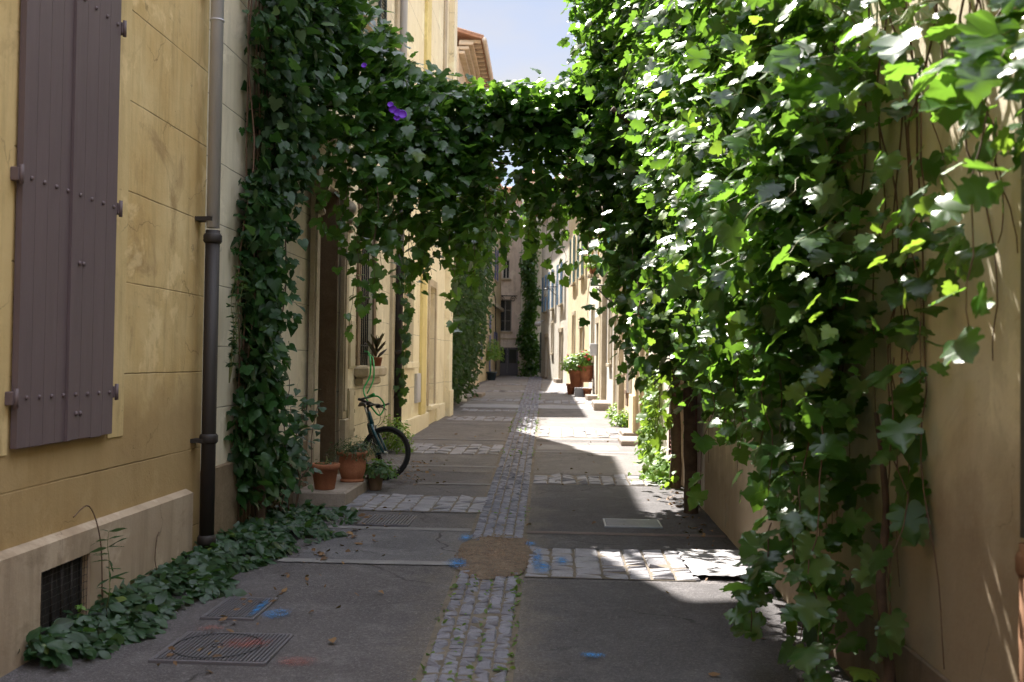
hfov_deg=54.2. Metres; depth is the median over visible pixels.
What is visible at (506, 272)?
window
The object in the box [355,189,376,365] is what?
window
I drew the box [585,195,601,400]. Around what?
ochre shutter house
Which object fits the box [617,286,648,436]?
straw house
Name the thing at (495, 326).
wall cable
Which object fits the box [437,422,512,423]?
concrete strip
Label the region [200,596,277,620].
drain grate
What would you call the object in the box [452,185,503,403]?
ivy mass
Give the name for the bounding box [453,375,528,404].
road patch
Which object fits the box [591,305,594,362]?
window
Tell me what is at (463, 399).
flower pot
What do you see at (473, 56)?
tall tiled house
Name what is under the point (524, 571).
road grit
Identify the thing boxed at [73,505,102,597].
dry tendril
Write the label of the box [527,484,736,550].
road patch
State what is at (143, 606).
ground cover
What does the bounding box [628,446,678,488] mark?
sunny weeds
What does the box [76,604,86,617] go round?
tall weed
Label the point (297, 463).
young shrub
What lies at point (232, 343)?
pipe weed
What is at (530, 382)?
concrete strip
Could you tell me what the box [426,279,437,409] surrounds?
window
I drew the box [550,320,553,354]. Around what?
window
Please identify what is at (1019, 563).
downpipe
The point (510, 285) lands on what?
end house
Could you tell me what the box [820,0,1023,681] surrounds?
plastered house
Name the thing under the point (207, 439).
downpipe
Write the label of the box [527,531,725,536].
concrete strip
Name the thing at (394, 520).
drain grate
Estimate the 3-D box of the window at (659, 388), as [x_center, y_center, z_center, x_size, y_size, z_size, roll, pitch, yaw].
[2.325,-0.225,15.415,0.300,1.960,1.220,1,-1,3]
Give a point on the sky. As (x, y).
(521, 36)
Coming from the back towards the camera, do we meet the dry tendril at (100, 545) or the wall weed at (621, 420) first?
the wall weed at (621, 420)
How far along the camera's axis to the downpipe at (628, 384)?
20.48 m
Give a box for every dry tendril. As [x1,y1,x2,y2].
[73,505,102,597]
[154,532,158,569]
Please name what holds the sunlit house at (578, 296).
on the road
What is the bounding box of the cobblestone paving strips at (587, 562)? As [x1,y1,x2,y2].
[345,384,699,581]
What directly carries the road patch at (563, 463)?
on the road
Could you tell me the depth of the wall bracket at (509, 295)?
62.31 m
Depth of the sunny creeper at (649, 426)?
14.99 m
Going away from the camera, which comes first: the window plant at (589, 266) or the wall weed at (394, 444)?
the wall weed at (394, 444)
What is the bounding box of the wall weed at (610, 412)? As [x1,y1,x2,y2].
[604,402,616,418]
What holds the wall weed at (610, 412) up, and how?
on the road
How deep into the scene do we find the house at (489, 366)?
56.90 m
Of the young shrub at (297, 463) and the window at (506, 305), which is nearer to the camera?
the young shrub at (297, 463)
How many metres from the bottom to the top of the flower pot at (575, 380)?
0.620 m
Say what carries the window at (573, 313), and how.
in the sunlit house at (578, 296)
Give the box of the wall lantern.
[543,287,548,296]
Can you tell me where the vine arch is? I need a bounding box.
[270,0,654,376]
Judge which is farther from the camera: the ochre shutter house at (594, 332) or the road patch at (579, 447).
the ochre shutter house at (594, 332)
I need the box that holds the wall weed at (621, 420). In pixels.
[609,409,628,427]
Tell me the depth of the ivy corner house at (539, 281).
60.59 m
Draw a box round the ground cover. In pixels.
[18,502,360,668]
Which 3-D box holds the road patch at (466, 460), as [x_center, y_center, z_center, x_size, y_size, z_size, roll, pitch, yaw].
[-1.107,1.762,15.661,1.911,0.060,4.550,1,-1,3]
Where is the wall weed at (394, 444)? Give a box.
[380,414,415,453]
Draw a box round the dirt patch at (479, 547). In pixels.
[455,537,535,579]
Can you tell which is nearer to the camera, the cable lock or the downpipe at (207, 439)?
the downpipe at (207, 439)
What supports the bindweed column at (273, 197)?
attached to the cream house at (330, 362)
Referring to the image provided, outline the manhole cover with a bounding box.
[148,631,293,665]
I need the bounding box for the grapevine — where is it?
[557,0,1023,681]
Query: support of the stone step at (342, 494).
on the road
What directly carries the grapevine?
on the road
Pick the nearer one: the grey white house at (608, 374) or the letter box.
the grey white house at (608, 374)
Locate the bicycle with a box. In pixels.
[358,396,410,479]
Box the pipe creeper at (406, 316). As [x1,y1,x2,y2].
[393,257,414,407]
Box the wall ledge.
[587,274,598,277]
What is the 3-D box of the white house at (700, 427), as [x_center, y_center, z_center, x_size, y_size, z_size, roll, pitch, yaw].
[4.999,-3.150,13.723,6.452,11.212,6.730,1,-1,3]
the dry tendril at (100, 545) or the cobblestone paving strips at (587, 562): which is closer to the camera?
the dry tendril at (100, 545)
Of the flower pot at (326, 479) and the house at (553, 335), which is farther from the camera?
the house at (553, 335)
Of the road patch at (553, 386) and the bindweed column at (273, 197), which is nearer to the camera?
the bindweed column at (273, 197)
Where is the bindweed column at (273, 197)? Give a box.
[223,0,369,524]
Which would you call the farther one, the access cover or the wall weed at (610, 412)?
the wall weed at (610, 412)
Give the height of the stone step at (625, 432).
0.218 m
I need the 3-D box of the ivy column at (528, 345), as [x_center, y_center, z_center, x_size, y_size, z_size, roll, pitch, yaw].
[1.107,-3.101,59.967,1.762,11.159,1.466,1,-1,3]
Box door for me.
[500,347,517,374]
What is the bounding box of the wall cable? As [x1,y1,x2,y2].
[492,288,496,369]
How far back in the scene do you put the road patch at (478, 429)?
20.71 m
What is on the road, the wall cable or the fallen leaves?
the fallen leaves
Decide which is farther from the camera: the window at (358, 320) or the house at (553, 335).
the house at (553, 335)
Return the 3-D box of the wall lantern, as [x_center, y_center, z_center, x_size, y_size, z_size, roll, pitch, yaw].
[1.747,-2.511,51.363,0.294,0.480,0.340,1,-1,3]
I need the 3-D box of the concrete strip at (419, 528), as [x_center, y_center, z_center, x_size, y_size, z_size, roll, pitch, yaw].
[-1.025,1.708,9.124,1.334,0.002,0.136,1,-1,3]
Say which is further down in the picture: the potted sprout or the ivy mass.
the potted sprout
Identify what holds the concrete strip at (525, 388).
on the road
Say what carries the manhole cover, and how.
on the road
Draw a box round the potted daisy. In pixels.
[363,458,399,479]
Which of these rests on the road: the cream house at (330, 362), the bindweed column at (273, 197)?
the cream house at (330, 362)
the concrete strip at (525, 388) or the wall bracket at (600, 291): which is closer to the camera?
the wall bracket at (600, 291)
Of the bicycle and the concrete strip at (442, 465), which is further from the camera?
the concrete strip at (442, 465)
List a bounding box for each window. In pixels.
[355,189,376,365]
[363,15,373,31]
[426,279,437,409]
[501,260,510,279]
[501,300,512,332]
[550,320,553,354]
[571,311,575,357]
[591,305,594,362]
[606,298,612,366]
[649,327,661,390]
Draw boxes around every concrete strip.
[277,558,454,564]
[328,526,470,530]
[376,464,496,466]
[410,438,493,439]
[418,482,489,484]
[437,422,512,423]
[461,404,592,408]
[481,396,584,398]
[488,387,566,389]
[499,382,562,383]
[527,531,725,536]
[535,451,638,453]
[536,438,610,439]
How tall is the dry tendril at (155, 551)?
0.305 m
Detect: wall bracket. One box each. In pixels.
[501,295,516,300]
[594,285,610,301]
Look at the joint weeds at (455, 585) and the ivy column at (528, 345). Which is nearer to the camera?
the joint weeds at (455, 585)
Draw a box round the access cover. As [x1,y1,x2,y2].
[603,518,662,528]
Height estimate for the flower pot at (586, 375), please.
0.600 m
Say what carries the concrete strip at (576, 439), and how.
on the road patch at (555, 418)
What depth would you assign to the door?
62.43 m
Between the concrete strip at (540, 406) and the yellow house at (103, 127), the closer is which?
the yellow house at (103, 127)
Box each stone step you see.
[293,474,368,506]
[473,392,485,397]
[591,400,610,410]
[618,436,637,445]
[619,429,637,435]
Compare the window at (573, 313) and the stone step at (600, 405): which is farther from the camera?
the window at (573, 313)
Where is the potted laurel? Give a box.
[486,339,504,361]
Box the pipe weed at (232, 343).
[225,265,249,382]
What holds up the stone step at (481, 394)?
on the road
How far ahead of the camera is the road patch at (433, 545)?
8.33 m
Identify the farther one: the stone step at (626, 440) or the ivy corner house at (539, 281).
the ivy corner house at (539, 281)
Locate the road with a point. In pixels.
(374, 631)
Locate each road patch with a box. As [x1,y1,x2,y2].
[297,528,469,561]
[368,439,503,472]
[409,407,516,439]
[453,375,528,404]
[516,580,852,681]
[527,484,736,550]
[534,442,649,474]
[537,409,628,441]
[537,444,618,449]
[540,379,590,405]
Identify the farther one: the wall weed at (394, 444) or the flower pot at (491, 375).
the flower pot at (491, 375)
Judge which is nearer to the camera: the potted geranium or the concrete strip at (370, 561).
the concrete strip at (370, 561)
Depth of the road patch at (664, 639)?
5.78 m
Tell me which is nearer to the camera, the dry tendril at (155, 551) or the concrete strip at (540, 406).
the dry tendril at (155, 551)
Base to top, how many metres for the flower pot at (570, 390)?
0.400 m
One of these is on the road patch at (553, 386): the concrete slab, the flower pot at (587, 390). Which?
the flower pot at (587, 390)
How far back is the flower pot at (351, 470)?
11.20 m
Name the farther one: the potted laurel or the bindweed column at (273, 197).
the potted laurel
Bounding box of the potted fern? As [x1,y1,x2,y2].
[326,435,380,460]
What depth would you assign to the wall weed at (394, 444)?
15.67 m
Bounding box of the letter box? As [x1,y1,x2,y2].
[590,343,596,355]
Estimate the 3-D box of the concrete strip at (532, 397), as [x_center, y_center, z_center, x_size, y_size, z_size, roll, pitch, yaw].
[0.659,1.922,34.074,3.989,0.017,1.300,1,-1,3]
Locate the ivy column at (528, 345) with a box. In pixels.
[515,200,541,376]
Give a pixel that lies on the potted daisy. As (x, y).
(384, 468)
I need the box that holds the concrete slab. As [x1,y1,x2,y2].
[677,549,753,575]
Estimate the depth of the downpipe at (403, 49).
16.68 m
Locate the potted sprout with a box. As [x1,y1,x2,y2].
[315,455,335,464]
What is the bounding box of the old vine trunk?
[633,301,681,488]
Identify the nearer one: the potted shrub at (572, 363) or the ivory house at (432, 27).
the ivory house at (432, 27)
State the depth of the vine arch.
11.21 m
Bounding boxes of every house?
[0,0,209,677]
[199,0,393,533]
[387,0,457,445]
[455,27,493,394]
[479,165,503,381]
[500,186,521,374]
[520,171,541,375]
[535,174,568,383]
[564,164,589,387]
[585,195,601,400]
[600,237,617,410]
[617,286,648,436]
[648,327,704,509]
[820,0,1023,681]
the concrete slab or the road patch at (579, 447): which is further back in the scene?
the road patch at (579, 447)
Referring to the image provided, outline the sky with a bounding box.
[457,0,587,186]
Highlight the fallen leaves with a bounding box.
[157,433,764,675]
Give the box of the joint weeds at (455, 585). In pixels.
[412,392,540,681]
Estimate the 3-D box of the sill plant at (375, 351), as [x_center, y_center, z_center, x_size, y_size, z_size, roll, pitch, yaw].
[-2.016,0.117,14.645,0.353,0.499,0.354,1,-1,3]
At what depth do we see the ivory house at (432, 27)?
20.71 m
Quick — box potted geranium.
[575,350,593,365]
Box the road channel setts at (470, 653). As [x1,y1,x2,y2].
[421,376,541,681]
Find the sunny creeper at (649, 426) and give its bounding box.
[634,366,661,464]
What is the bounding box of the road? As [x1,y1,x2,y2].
[0,375,786,681]
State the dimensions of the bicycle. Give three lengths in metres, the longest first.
1.519 x 1.086 x 0.620 m
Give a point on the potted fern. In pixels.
(355, 449)
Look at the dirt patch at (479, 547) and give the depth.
7.79 m
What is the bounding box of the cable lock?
[363,351,384,415]
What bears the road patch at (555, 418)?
on the road
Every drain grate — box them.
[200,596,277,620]
[357,514,416,526]
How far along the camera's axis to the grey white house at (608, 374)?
29.19 m
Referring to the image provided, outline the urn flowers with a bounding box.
[463,374,473,384]
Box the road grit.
[184,409,711,679]
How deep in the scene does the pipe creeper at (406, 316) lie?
16.60 m
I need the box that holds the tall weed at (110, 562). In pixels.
[89,528,127,616]
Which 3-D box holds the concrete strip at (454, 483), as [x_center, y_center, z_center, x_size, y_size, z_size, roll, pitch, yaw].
[-0.700,1.736,12.162,0.891,0.001,0.112,1,-1,3]
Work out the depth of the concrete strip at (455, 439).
18.12 m
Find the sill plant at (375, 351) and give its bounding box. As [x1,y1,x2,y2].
[364,333,386,365]
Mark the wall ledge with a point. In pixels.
(589, 275)
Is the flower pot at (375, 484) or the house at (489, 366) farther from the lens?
the house at (489, 366)
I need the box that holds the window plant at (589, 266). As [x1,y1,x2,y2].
[583,263,595,270]
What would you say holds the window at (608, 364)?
in the grey white house at (608, 374)
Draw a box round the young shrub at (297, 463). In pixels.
[270,371,326,511]
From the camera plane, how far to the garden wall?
8.74 m
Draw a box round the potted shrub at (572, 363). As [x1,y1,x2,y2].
[559,354,585,371]
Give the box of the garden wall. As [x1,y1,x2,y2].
[702,409,818,603]
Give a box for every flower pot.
[310,462,339,489]
[336,450,367,482]
[366,473,382,490]
[455,381,467,401]
[486,372,496,379]
[566,384,574,394]
[568,370,582,387]
[579,365,592,381]
[583,388,591,396]
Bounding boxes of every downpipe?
[190,0,224,548]
[394,0,407,446]
[627,325,631,392]
[1015,95,1023,681]
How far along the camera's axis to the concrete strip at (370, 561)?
7.69 m
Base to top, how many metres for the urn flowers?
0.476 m
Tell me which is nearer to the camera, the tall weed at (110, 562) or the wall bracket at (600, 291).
the tall weed at (110, 562)
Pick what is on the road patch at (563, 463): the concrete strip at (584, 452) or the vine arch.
the concrete strip at (584, 452)

